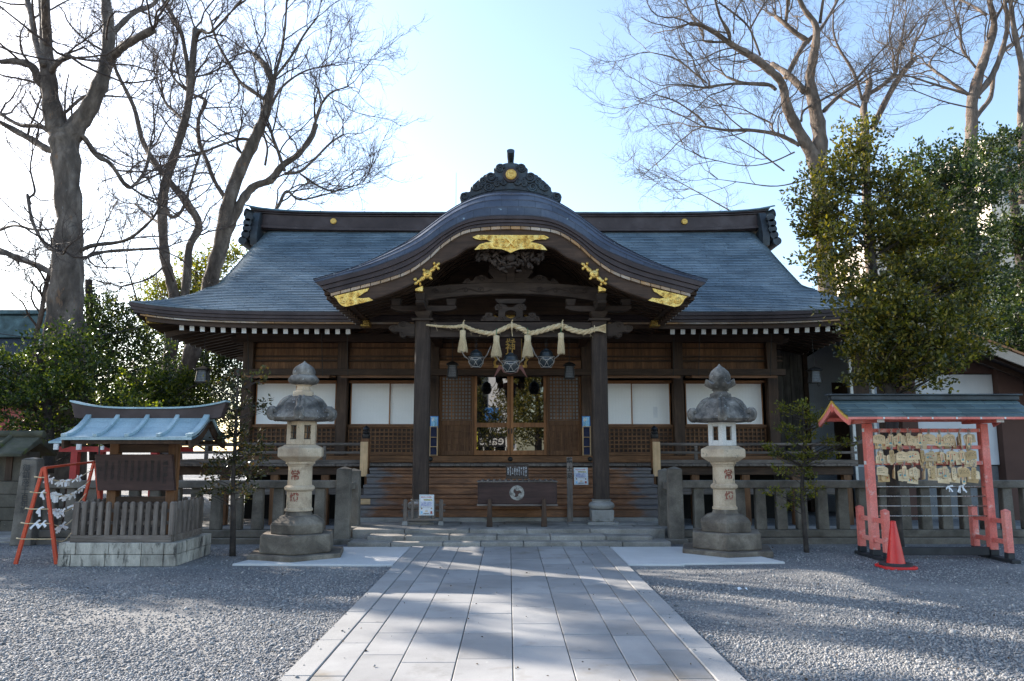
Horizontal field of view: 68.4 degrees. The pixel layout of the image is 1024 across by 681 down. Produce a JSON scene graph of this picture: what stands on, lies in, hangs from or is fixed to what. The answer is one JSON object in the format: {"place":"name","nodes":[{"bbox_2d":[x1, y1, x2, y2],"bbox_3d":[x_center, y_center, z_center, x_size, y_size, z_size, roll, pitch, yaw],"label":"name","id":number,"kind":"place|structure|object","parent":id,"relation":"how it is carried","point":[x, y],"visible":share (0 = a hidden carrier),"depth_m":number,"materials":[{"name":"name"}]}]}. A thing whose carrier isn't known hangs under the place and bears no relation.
{"place":"outdoors","nodes":[
{"label":"outdoors","id":0,"kind":"place"},
{"bbox_2d":[232,547,410,566],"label":"pavement","id":1,"kind":"structure","parent":0,"point":[375,556],"depth_m":10.42,"materials":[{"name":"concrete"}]},
{"bbox_2d":[247,361,343,562],"bbox_3d":[-3.125,1.727,11.155,1.378,2.865,1.453,0,-8,0],"label":"stone lantern","id":2,"kind":"object","parent":1,"relation":"on","point":[298,532],"visible":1,"depth_m":10.90,"materials":[{"name":"stone"}]},
{"bbox_2d":[0,526,1020,542],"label":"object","id":3,"kind":"structure","parent":0,"point":[5,536],"depth_m":14.40,"materials":[{"name":"stone"}]},
{"bbox_2d":[48,437,193,499],"bbox_3d":[-7.394,2.701,14.458,2.430,1.780,1.250,0,-8,0],"label":"red shelter","id":4,"kind":"object","parent":3,"relation":"on","point":[76,451],"visible":0.28,"depth_m":14.07,"materials":[{"name":"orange wood"}]},
{"bbox_2d":[0,452,1023,680],"bbox_3d":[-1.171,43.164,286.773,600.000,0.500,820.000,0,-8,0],"label":"ground","id":5,"kind":"structure","parent":0,"point":[209,572],"depth_m":8.12,"materials":[{"name":"gravel"}]},
{"bbox_2d":[0,310,45,430],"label":"green roofed hall","id":6,"kind":"structure","parent":5,"relation":"on","point":[11,321],"depth_m":24.93,"materials":[{"name":"red paint"}]},
{"bbox_2d":[9,457,43,545],"bbox_3d":[-8.025,2.646,12.463,0.434,1.420,0.309,0,-8,0],"label":"inscribed post","id":7,"kind":"object","parent":5,"relation":"on","point":[31,467],"visible":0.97,"depth_m":12.36,"materials":[{"name":"stone"}]},
{"bbox_2d":[0,431,66,530],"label":"roofed wall","id":8,"kind":"structure","parent":5,"relation":"on","point":[16,447],"depth_m":14.07,"materials":[{"name":"grey wood"}]},
{"bbox_2d":[0,203,102,430],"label":"bare tree","id":9,"kind":"object","parent":5,"relation":"on","point":[41,310],"visible":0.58,"depth_m":18.13,"materials":[{"name":"brown plant"}]},
{"bbox_2d":[13,461,100,564],"bbox_3d":[-6.500,2.468,11.032,0.654,1.374,1.441,0,-8,0],"label":"fortune rack","id":10,"kind":"object","parent":5,"relation":"on","point":[43,470],"visible":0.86,"depth_m":10.37,"materials":[{"name":"paint"}]},
{"bbox_2d":[0,309,164,472],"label":"evergreen tree","id":11,"kind":"object","parent":5,"relation":"on","point":[18,392],"visible":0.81,"depth_m":16.06,"materials":[{"name":"green plant"}]},
{"bbox_2d":[91,388,111,453],"bbox_3d":[-6.815,1.982,12.309,0.537,2.448,0.398,0,-8,0],"label":"sapling","id":12,"kind":"object","parent":5,"relation":"on","point":[100,398],"visible":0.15,"depth_m":12.45,"materials":[{"name":"green plant"}]},
{"bbox_2d":[41,279,186,460],"bbox_3d":[-10.287,0.786,20.245,3.943,4.853,2.718,0,-8,0],"label":"evergreen tree","id":13,"kind":"object","parent":5,"relation":"on","point":[91,314],"visible":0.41,"depth_m":20.05,"materials":[{"name":"green plant"}]},
{"bbox_2d":[0,0,246,500],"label":"bare tree","id":14,"kind":"object","parent":5,"relation":"on","point":[66,137],"visible":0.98,"depth_m":18.04,"materials":[{"name":"brown plant"}]},
{"bbox_2d":[0,300,128,303],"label":"overhead wire","id":15,"kind":"object","parent":14,"relation":"attached to","point":[84,303],"visible":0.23,"depth_m":19.26,"materials":[{"name":"black paint"}]},
{"bbox_2d":[57,533,210,566],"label":"block plinth","id":16,"kind":"structure","parent":5,"relation":"on","point":[106,554],"depth_m":10.08,"materials":[{"name":"stone"}]},
{"bbox_2d":[70,497,203,541],"bbox_3d":[-5.284,2.531,10.724,1.404,0.538,1.081,0,-8,0],"label":"picket fence","id":17,"kind":"object","parent":16,"relation":"on","point":[146,519],"visible":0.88,"depth_m":10.21,"materials":[{"name":"grey wood"}]},
{"bbox_2d":[60,400,229,534],"bbox_3d":[-5.254,1.963,10.809,2.240,2.200,1.298,0,-8,0],"label":"notice board","id":18,"kind":"object","parent":16,"relation":"on","point":[119,431],"visible":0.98,"depth_m":10.67,"materials":[{"name":"brown wood"}]},
{"bbox_2d":[89,361,240,453],"bbox_3d":[-8.628,1.703,18.380,3.726,2.421,2.278,0,-8,0],"label":"evergreen tree","id":19,"kind":"object","parent":5,"relation":"on","point":[170,392],"visible":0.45,"depth_m":18.19,"materials":[{"name":"green plant"}]},
{"bbox_2d":[33,0,297,495],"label":"bare tree","id":20,"kind":"object","parent":5,"relation":"on","point":[170,280],"visible":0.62,"depth_m":23.06,"materials":[{"name":"brown plant"}]},
{"bbox_2d":[115,342,242,450],"bbox_3d":[-10.080,1.489,23.924,6.048,4.101,3.192,0,-8,0],"label":"evergreen tree","id":21,"kind":"object","parent":5,"relation":"on","point":[220,363],"visible":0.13,"depth_m":23.67,"materials":[{"name":"green plant"}]},
{"bbox_2d":[127,235,247,353],"bbox_3d":[-11.486,-0.079,27.339,4.834,7.547,3.564,0,-8,0],"label":"evergreen tree","id":22,"kind":"object","parent":5,"relation":"on","point":[231,257],"visible":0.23,"depth_m":27.17,"materials":[{"name":"green plant"}]},
{"bbox_2d":[36,466,360,544],"bbox_3d":[-5.348,2.811,12.960,5.410,1.295,1.100,0,-8,0],"label":"stone fence","id":23,"kind":"object","parent":5,"relation":"on","point":[346,483],"visible":0.41,"depth_m":12.55,"materials":[{"name":"stone"}]},
{"bbox_2d":[195,365,278,555],"bbox_3d":[-4.158,1.768,11.267,1.299,2.833,0.691,0,-8,0],"label":"slender tree","id":24,"kind":"object","parent":5,"relation":"on","point":[233,458],"visible":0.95,"depth_m":11.23,"materials":[{"name":"green plant"}]},
{"bbox_2d":[94,0,430,479],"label":"bare tree","id":25,"kind":"object","parent":5,"relation":"on","point":[216,258],"visible":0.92,"depth_m":23.80,"materials":[{"name":"brown plant"}]},
{"bbox_2d":[129,149,869,524],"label":"shrine hall","id":26,"kind":"structure","parent":5,"relation":"on","point":[349,305],"depth_m":16.62,"materials":[{"name":"wood"}]},
{"bbox_2d":[0,325,147,338],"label":"overhead wire","id":27,"kind":"object","parent":26,"relation":"attached to","point":[84,337],"visible":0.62,"depth_m":16.40,"materials":[{"name":"black paint"}]},
{"bbox_2d":[194,337,212,385],"bbox_3d":[-6.652,0.259,16.303,0.302,1.462,0.303,0,-8,0],"label":"hanging lantern","id":28,"kind":"object","parent":26,"relation":"hanging from","point":[200,372],"visible":0.91,"depth_m":16.14,"materials":[{"name":"metal"}]},
{"bbox_2d":[429,416,437,455],"bbox_3d":[-1.761,2.146,16.979,0.184,0.885,0.144,0,-8,0],"label":"sign","id":29,"kind":"object","parent":26,"relation":"on","point":[433,440],"visible":0.95,"depth_m":17.00,"materials":[{"name":"blue wood"}]},
{"bbox_2d":[446,338,458,378],"bbox_3d":[-1.229,0.144,15.635,0.252,1.424,0.252,0,-8,0],"label":"hanging lantern","id":30,"kind":"object","parent":26,"relation":"hanging from","point":[452,371],"visible":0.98,"depth_m":15.48,"materials":[{"name":"metal"}]},
{"bbox_2d":[462,338,490,367],"bbox_3d":[-0.672,0.206,14.109,0.573,0.634,0.327,0,-8,0],"label":"shrine bell","id":31,"kind":"object","parent":26,"relation":"hanging from","point":[475,359],"visible":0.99,"depth_m":14.00,"materials":[{"name":"grey metal"}]},
{"bbox_2d":[474,376,509,454],"bbox_3d":[-0.459,1.686,17.325,0.827,1.877,0.051,0,-8,0],"label":"glass door","id":32,"kind":"structure","parent":26,"relation":"in","point":[491,393],"depth_m":17.31,"materials":[{"name":"clear glass"}]},
{"bbox_2d":[492,315,528,367],"bbox_3d":[-0.033,-0.307,15.714,0.786,1.760,0.400,0,-8,0],"label":"name plaque","id":33,"kind":"object","parent":26,"relation":"attached to","point":[516,345],"visible":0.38,"depth_m":15.57,"materials":[{"name":"gold metal"}]},
{"bbox_2d":[496,332,524,372],"bbox_3d":[-0.023,0.225,13.957,0.609,0.766,0.366,0,-8,0],"label":"shrine bell","id":34,"kind":"object","parent":26,"relation":"hanging from","point":[511,362],"visible":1,"depth_m":13.83,"materials":[{"name":"grey metal"}]},
{"bbox_2d":[494,365,526,376],"bbox_3d":[-0.039,0.599,15.266,0.376,0.291,0.593,-14,-17,60],"label":"pink streamer","id":35,"kind":"object","parent":26,"relation":"hanging from","point":[521,368],"visible":0.5,"depth_m":15.24,"materials":[{"name":"fabric"}]},
{"bbox_2d":[426,319,605,335],"bbox_3d":[0.080,-0.224,13.936,3.344,0.354,0.220,0,-8,0],"label":"straw rope","id":36,"kind":"object","parent":26,"relation":"attached to","point":[561,326],"visible":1,"depth_m":13.93,"materials":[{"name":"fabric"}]},
{"bbox_2d":[458,329,467,352],"bbox_3d":[-0.907,-0.049,13.886,0.190,0.553,0.186,0,-8,0],"label":"straw tassel","id":37,"kind":"object","parent":36,"relation":"hanging from","point":[462,345],"visible":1,"depth_m":13.83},
{"bbox_2d":[491,329,501,357],"bbox_3d":[-0.288,0.045,13.875,0.210,0.542,0.207,0,-8,0],"label":"straw tassel","id":38,"kind":"object","parent":36,"relation":"hanging from","point":[496,350],"visible":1,"depth_m":13.81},
{"bbox_2d":[522,328,533,357],"bbox_3d":[0.287,0.041,13.878,0.216,0.561,0.217,0,-8,0],"label":"straw tassel","id":39,"kind":"object","parent":36,"relation":"hanging from","point":[527,350],"visible":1,"depth_m":13.82,"materials":[{"name":"fabric"}]},
{"bbox_2d":[557,332,564,353],"bbox_3d":[0.902,-0.007,13.885,0.141,0.534,0.140,0,-8,0],"label":"straw tassel","id":40,"kind":"object","parent":36,"relation":"hanging from","point":[561,348],"visible":1,"depth_m":13.84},
{"bbox_2d":[510,376,546,454],"bbox_3d":[0.378,1.686,17.328,0.827,1.877,0.051,0,-8,0],"label":"glass door","id":41,"kind":"structure","parent":26,"relation":"in","point":[528,421],"depth_m":17.32,"materials":[{"name":"clear glass"}]},
{"bbox_2d":[532,338,558,368],"bbox_3d":[0.642,0.201,14.115,0.587,0.654,0.341,0,-8,0],"label":"shrine bell","id":42,"kind":"object","parent":26,"relation":"hanging from","point":[545,359],"visible":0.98,"depth_m":14.00,"materials":[{"name":"grey metal"}]},
{"bbox_2d":[563,346,574,378],"bbox_3d":[1.183,0.152,15.643,0.252,1.444,0.252,0,-8,0],"label":"hanging lantern","id":43,"kind":"object","parent":26,"relation":"hanging from","point":[569,373],"visible":0.94,"depth_m":15.49,"materials":[{"name":"metal"}]},
{"bbox_2d":[574,468,587,484],"bbox_3d":[1.347,2.649,14.723,0.273,0.326,0.087,0,-8,0],"label":"poster","id":44,"kind":"object","parent":26,"relation":"on","point":[580,476],"visible":1,"depth_m":14.72,"materials":[{"name":"white paper"}]},
{"bbox_2d":[582,416,590,455],"bbox_3d":[1.679,2.148,16.992,0.184,0.885,0.144,0,-8,0],"label":"sign","id":45,"kind":"object","parent":26,"relation":"attached to","point":[586,440],"visible":1,"depth_m":17.01,"materials":[{"name":"blue wood"}]},
{"bbox_2d":[806,342,822,383],"bbox_3d":[6.537,0.269,16.355,0.282,1.465,0.282,0,-8,0],"label":"hanging lantern","id":46,"kind":"object","parent":26,"relation":"hanging from","point":[814,375],"visible":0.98,"depth_m":16.20,"materials":[{"name":"metal"}]},
{"bbox_2d":[2,546,1012,680],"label":"leaf litter","id":47,"kind":"object","parent":5,"relation":"on","point":[806,679],"visible":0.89,"depth_m":6.74,"materials":[{"name":"plant"}]},
{"bbox_2d":[347,521,670,547],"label":"steps","id":48,"kind":"structure","parent":5,"relation":"on","point":[535,533],"depth_m":12.44,"materials":[{"name":"stone"}]},
{"bbox_2d":[402,499,444,525],"bbox_3d":[-1.565,3.024,13.283,0.771,0.456,0.108,0,-8,0],"label":"picket barrier","id":49,"kind":"object","parent":48,"relation":"on","point":[419,518],"visible":1,"depth_m":13.26,"materials":[{"name":"grey wood"}]},
{"bbox_2d":[419,495,433,514],"bbox_3d":[-1.499,2.886,13.227,0.259,0.357,0.006,0,-8,0],"label":"poster","id":50,"kind":"object","parent":49,"relation":"attached to","point":[426,504],"visible":1,"depth_m":13.22,"materials":[{"name":"white paper"}]},
{"bbox_2d":[477,479,557,526],"bbox_3d":[0.093,2.866,13.368,1.423,0.789,0.680,0,-8,0],"label":"offering box","id":51,"kind":"object","parent":48,"relation":"on","point":[522,492],"visible":1,"depth_m":13.20,"materials":[{"name":"brown wood"}]},
{"bbox_2d":[506,464,528,478],"bbox_3d":[0.094,2.379,13.673,0.410,0.257,0.025,0,-8,0],"label":"message board","id":52,"kind":"object","parent":51,"relation":"on","point":[517,471],"visible":1,"depth_m":13.66,"materials":[{"name":"brown wood"}]},
{"bbox_2d":[567,457,572,521],"bbox_3d":[1.067,2.747,13.906,0.107,1.179,0.028,0,-8,0],"label":"post","id":53,"kind":"object","parent":48,"relation":"on","point":[569,492],"visible":1,"depth_m":13.89,"materials":[{"name":"grey wood"}]},
{"bbox_2d":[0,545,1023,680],"bbox_3d":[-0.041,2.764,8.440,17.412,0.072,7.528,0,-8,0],"label":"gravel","id":54,"kind":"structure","parent":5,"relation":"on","point":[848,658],"depth_m":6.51,"materials":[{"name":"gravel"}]},
{"bbox_2d":[569,0,971,294],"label":"bare tree","id":55,"kind":"object","parent":5,"relation":"on","point":[814,146],"visible":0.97,"depth_m":28.68,"materials":[{"name":"beige plant"}]},
{"bbox_2d":[758,397,859,552],"bbox_3d":[4.580,2.046,11.579,1.599,2.373,0.541,0,-8,0],"label":"slender tree","id":56,"kind":"object","parent":5,"relation":"on","point":[804,455],"visible":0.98,"depth_m":11.61,"materials":[{"name":"green plant"}]},
{"bbox_2d":[774,341,855,511],"bbox_3d":[8.111,2.416,22.013,4.000,4.600,5.800,0,-8,0],"label":"annex","id":57,"kind":"object","parent":5,"relation":"on","point":[793,385],"visible":0.23,"depth_m":19.32,"materials":[{"name":"grey wood"}]},
{"bbox_2d":[831,383,854,510],"bbox_3d":[8.422,2.701,19.225,0.420,3.240,0.040,0,-8,0],"label":"doorway","id":58,"kind":"structure","parent":57,"relation":"in","point":[840,428],"depth_m":19.26,"materials":[{"name":"brown wood"}]},
{"bbox_2d":[658,466,1023,544],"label":"stone fence","id":59,"kind":"object","parent":5,"relation":"on","point":[672,484],"visible":0.69,"depth_m":12.58,"materials":[{"name":"stone"}]},
{"bbox_2d":[767,0,1000,277],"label":"bare tree","id":60,"kind":"object","parent":5,"relation":"on","point":[863,108],"visible":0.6,"depth_m":33.54,"materials":[{"name":"beige plant"}]},
{"bbox_2d":[875,521,917,569],"bbox_3d":[5.071,2.700,9.990,0.430,0.607,0.430,0,-8,0],"label":"traffic cone","id":61,"kind":"object","parent":5,"relation":"on","point":[895,560],"visible":1,"depth_m":9.91,"materials":[{"name":"red plastic"}]},
{"bbox_2d":[778,111,1019,546],"bbox_3d":[6.356,-0.302,12.256,3.756,7.269,2.406,0,-8,0],"label":"evergreen tree","id":62,"kind":"object","parent":5,"relation":"on","point":[897,319],"visible":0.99,"depth_m":12.14,"materials":[{"name":"green plant"}]},
{"bbox_2d":[788,0,1023,336],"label":"bare tree","id":63,"kind":"object","parent":5,"relation":"on","point":[978,87],"visible":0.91,"depth_m":27.88,"materials":[{"name":"beige plant"}]},
{"bbox_2d":[818,394,1023,563],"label":"plaque rack","id":64,"kind":"object","parent":5,"relation":"on","point":[863,410],"visible":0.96,"depth_m":10.86,"materials":[{"name":"red paint"}]},
{"bbox_2d":[873,429,884,443],"bbox_3d":[5.329,1.385,10.935,0.165,0.217,0.026,2,-5,5],"label":"prayer plaque","id":65,"kind":"object","parent":64,"relation":"hanging from","point":[878,438],"visible":1,"depth_m":10.94,"materials":[{"name":"brown wood"}]},
{"bbox_2d":[876,449,886,463],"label":"prayer plaque","id":66,"kind":"object","parent":64,"relation":"hanging from","point":[878,459],"visible":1,"depth_m":10.91,"materials":[{"name":"brown wood"}]},
{"bbox_2d":[876,460,887,475],"bbox_3d":[5.355,1.837,10.884,0.165,0.217,0.026,7,-10,0],"label":"prayer plaque","id":67,"kind":"object","parent":64,"relation":"hanging from","point":[881,471],"visible":1,"depth_m":10.88,"materials":[{"name":"brown wood"}]},
{"bbox_2d":[878,468,889,481],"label":"prayer plaque","id":68,"kind":"object","parent":64,"relation":"hanging from","point":[887,478],"visible":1,"depth_m":10.89,"materials":[{"name":"brown wood"}]},
{"bbox_2d":[888,428,892,446],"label":"prayer plaque","id":69,"kind":"object","parent":64,"relation":"hanging from","point":[890,440],"visible":1,"depth_m":10.95,"materials":[{"name":"brown wood"}]},
{"bbox_2d":[889,445,894,462],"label":"prayer plaque","id":70,"kind":"object","parent":64,"relation":"hanging from","point":[891,453],"visible":1,"depth_m":10.90,"materials":[{"name":"brown wood"}]},
{"bbox_2d":[897,428,901,445],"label":"prayer plaque","id":71,"kind":"object","parent":64,"relation":"hanging from","point":[899,439],"visible":1,"depth_m":10.94,"materials":[{"name":"brown wood"}]},
{"bbox_2d":[897,446,908,460],"bbox_3d":[5.649,1.631,10.908,0.170,0.220,0.022,0,-8,1],"label":"prayer plaque","id":72,"kind":"object","parent":64,"relation":"hanging from","point":[902,456],"visible":1,"depth_m":10.90,"materials":[{"name":"brown wood"}]},
{"bbox_2d":[897,463,909,478],"bbox_3d":[5.645,1.881,10.877,0.165,0.217,0.026,-5,-7,-3],"label":"prayer plaque","id":73,"kind":"object","parent":64,"relation":"hanging from","point":[900,474],"visible":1,"depth_m":10.87,"materials":[{"name":"brown wood"}]},
{"bbox_2d":[902,460,906,478],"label":"prayer plaque","id":74,"kind":"object","parent":64,"relation":"hanging from","point":[904,471],"visible":1,"depth_m":10.87,"materials":[{"name":"brown wood"}]},
{"bbox_2d":[906,427,911,445],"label":"prayer plaque","id":75,"kind":"object","parent":64,"relation":"hanging from","point":[908,437],"visible":1,"depth_m":10.95,"materials":[{"name":"brown wood"}]},
{"bbox_2d":[904,432,915,445],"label":"prayer plaque","id":76,"kind":"object","parent":64,"relation":"hanging from","point":[913,441],"visible":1,"depth_m":10.95,"materials":[{"name":"brown wood"}]},
{"bbox_2d":[907,476,917,483],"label":"prayer plaque","id":77,"kind":"object","parent":64,"relation":"hanging from","point":[912,480],"visible":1,"depth_m":10.88,"materials":[{"name":"brown wood"}]},
{"bbox_2d":[908,445,919,459],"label":"prayer plaque","id":78,"kind":"object","parent":64,"relation":"hanging from","point":[913,455],"visible":1,"depth_m":10.90,"materials":[{"name":"brown wood"}]},
{"bbox_2d":[912,461,917,479],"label":"prayer plaque","id":79,"kind":"object","parent":64,"relation":"hanging from","point":[914,469],"visible":1,"depth_m":10.87,"materials":[{"name":"brown wood"}]},
{"bbox_2d":[916,431,926,445],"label":"prayer plaque","id":80,"kind":"object","parent":64,"relation":"hanging from","point":[924,441],"visible":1,"depth_m":10.94,"materials":[{"name":"brown wood"}]},
{"bbox_2d":[925,429,935,442],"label":"prayer plaque","id":81,"kind":"object","parent":64,"relation":"hanging from","point":[930,438],"visible":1,"depth_m":10.95,"materials":[{"name":"brown wood"}]},
{"bbox_2d":[925,446,936,460],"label":"prayer plaque","id":82,"kind":"object","parent":64,"relation":"hanging from","point":[930,456],"visible":1,"depth_m":10.90,"materials":[{"name":"brown wood"}]},
{"bbox_2d":[931,461,935,478],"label":"prayer plaque","id":83,"kind":"object","parent":64,"relation":"hanging from","point":[933,472],"visible":1,"depth_m":10.88,"materials":[{"name":"brown wood"}]},
{"bbox_2d":[937,429,941,446],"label":"prayer plaque","id":84,"kind":"object","parent":64,"relation":"hanging from","point":[939,440],"visible":1,"depth_m":10.95,"materials":[{"name":"brown wood"}]},
{"bbox_2d":[943,461,947,478],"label":"prayer plaque","id":85,"kind":"object","parent":64,"relation":"hanging from","point":[945,473],"visible":1,"depth_m":10.87,"materials":[{"name":"brown wood"}]},
{"bbox_2d":[943,428,955,443],"bbox_3d":[6.349,1.383,10.955,0.165,0.217,0.026,-7,-10,2],"label":"prayer plaque","id":86,"kind":"object","parent":64,"relation":"hanging from","point":[949,438],"visible":1,"depth_m":10.95,"materials":[{"name":"brown wood"}]},
{"bbox_2d":[946,445,957,459],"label":"prayer plaque","id":87,"kind":"object","parent":64,"relation":"hanging from","point":[955,455],"visible":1,"depth_m":10.92,"materials":[{"name":"brown wood"}]},
{"bbox_2d":[949,446,954,463],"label":"prayer plaque","id":88,"kind":"object","parent":64,"relation":"hanging from","point":[951,456],"visible":1,"depth_m":10.90,"materials":[{"name":"brown wood"}]},
{"bbox_2d":[951,462,956,479],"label":"prayer plaque","id":89,"kind":"object","parent":64,"relation":"hanging from","point":[954,474],"visible":1,"depth_m":10.87,"materials":[{"name":"brown wood"}]},
{"bbox_2d":[959,445,964,462],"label":"prayer plaque","id":90,"kind":"object","parent":64,"relation":"hanging from","point":[961,453],"visible":1,"depth_m":10.91,"materials":[{"name":"brown wood"}]},
{"bbox_2d":[958,462,970,476],"bbox_3d":[6.525,1.861,10.885,0.165,0.217,0.026,-4,-8,1],"label":"prayer plaque","id":91,"kind":"object","parent":64,"relation":"hanging from","point":[963,472],"visible":1,"depth_m":10.88,"materials":[{"name":"brown wood"}]},
{"bbox_2d":[963,428,975,442],"bbox_3d":[6.651,1.380,10.968,0.165,0.217,0.026,-6,-11,1],"label":"prayer plaque","id":92,"kind":"object","parent":64,"relation":"hanging from","point":[973,438],"visible":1,"depth_m":10.97,"materials":[{"name":"brown wood"}]},
{"bbox_2d":[967,429,971,446],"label":"prayer plaque","id":93,"kind":"object","parent":64,"relation":"hanging from","point":[969,440],"visible":1,"depth_m":10.95,"materials":[{"name":"brown wood"}]},
{"bbox_2d":[966,444,976,459],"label":"prayer plaque","id":94,"kind":"object","parent":64,"relation":"hanging from","point":[971,454],"visible":1,"depth_m":10.91,"materials":[{"name":"brown wood"}]},
{"bbox_2d":[971,462,975,479],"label":"prayer plaque","id":95,"kind":"object","parent":64,"relation":"hanging from","point":[973,473],"visible":1,"depth_m":10.87,"materials":[{"name":"brown wood"}]},
{"bbox_2d":[842,295,1023,519],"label":"side building","id":96,"kind":"structure","parent":5,"relation":"on","point":[1002,373],"depth_m":17.00,"materials":[{"name":"brown"}]},
{"bbox_2d":[851,352,871,464],"bbox_3d":[8.090,1.503,17.435,0.400,2.700,0.017,0,-8,0],"label":"slatted window","id":97,"kind":"structure","parent":96,"relation":"in","point":[858,389],"depth_m":17.47,"materials":[{"name":"brown wood"}]},
{"bbox_2d":[876,353,885,454],"bbox_3d":[8.650,1.504,17.437,0.360,2.700,0.017,0,-8,0],"label":"slatted window","id":98,"kind":"structure","parent":96,"relation":"in","point":[882,425],"depth_m":17.36,"materials":[{"name":"brown wood"}]},
{"bbox_2d":[863,124,1023,341],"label":"evergreen tree","id":99,"kind":"object","parent":5,"relation":"on","point":[981,198],"visible":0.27,"depth_m":19.26,"materials":[{"name":"green plant"}]},
{"bbox_2d":[945,121,1023,352],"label":"evergreen tree","id":100,"kind":"object","parent":5,"relation":"on","point":[1015,220],"visible":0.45,"depth_m":20.91,"materials":[{"name":"green plant"}]},
{"bbox_2d":[0,0,1023,450],"label":"sky","id":101,"kind":"structure","parent":0,"point":[490,78],"materials":[{"name":"blue"}]},
{"bbox_2d":[279,546,745,680],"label":"path","id":102,"kind":"structure","parent":0,"point":[564,628],"depth_m":6.52,"materials":[{"name":"stone"}]},
{"bbox_2d":[610,547,784,565],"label":"pavement","id":103,"kind":"structure","parent":0,"point":[652,556],"depth_m":10.61,"materials":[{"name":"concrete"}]},
{"bbox_2d":[683,364,773,557],"bbox_3d":[3.239,1.785,11.577,1.417,2.870,1.429,0,-8,0],"label":"stone lantern","id":104,"kind":"object","parent":103,"relation":"on","point":[725,530],"visible":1,"depth_m":11.31,"materials":[{"name":"stone"}]},
{"bbox_2d":[835,235,1013,330],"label":"apartment block","id":105,"kind":"structure","parent":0,"point":[1006,260],"depth_m":49.46,"materials":[{"name":"white concrete"}]},
{"bbox_2d":[925,138,1023,268],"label":"apartment block","id":106,"kind":"structure","parent":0,"point":[999,211],"depth_m":54.39,"materials":[{"name":"white concrete"}]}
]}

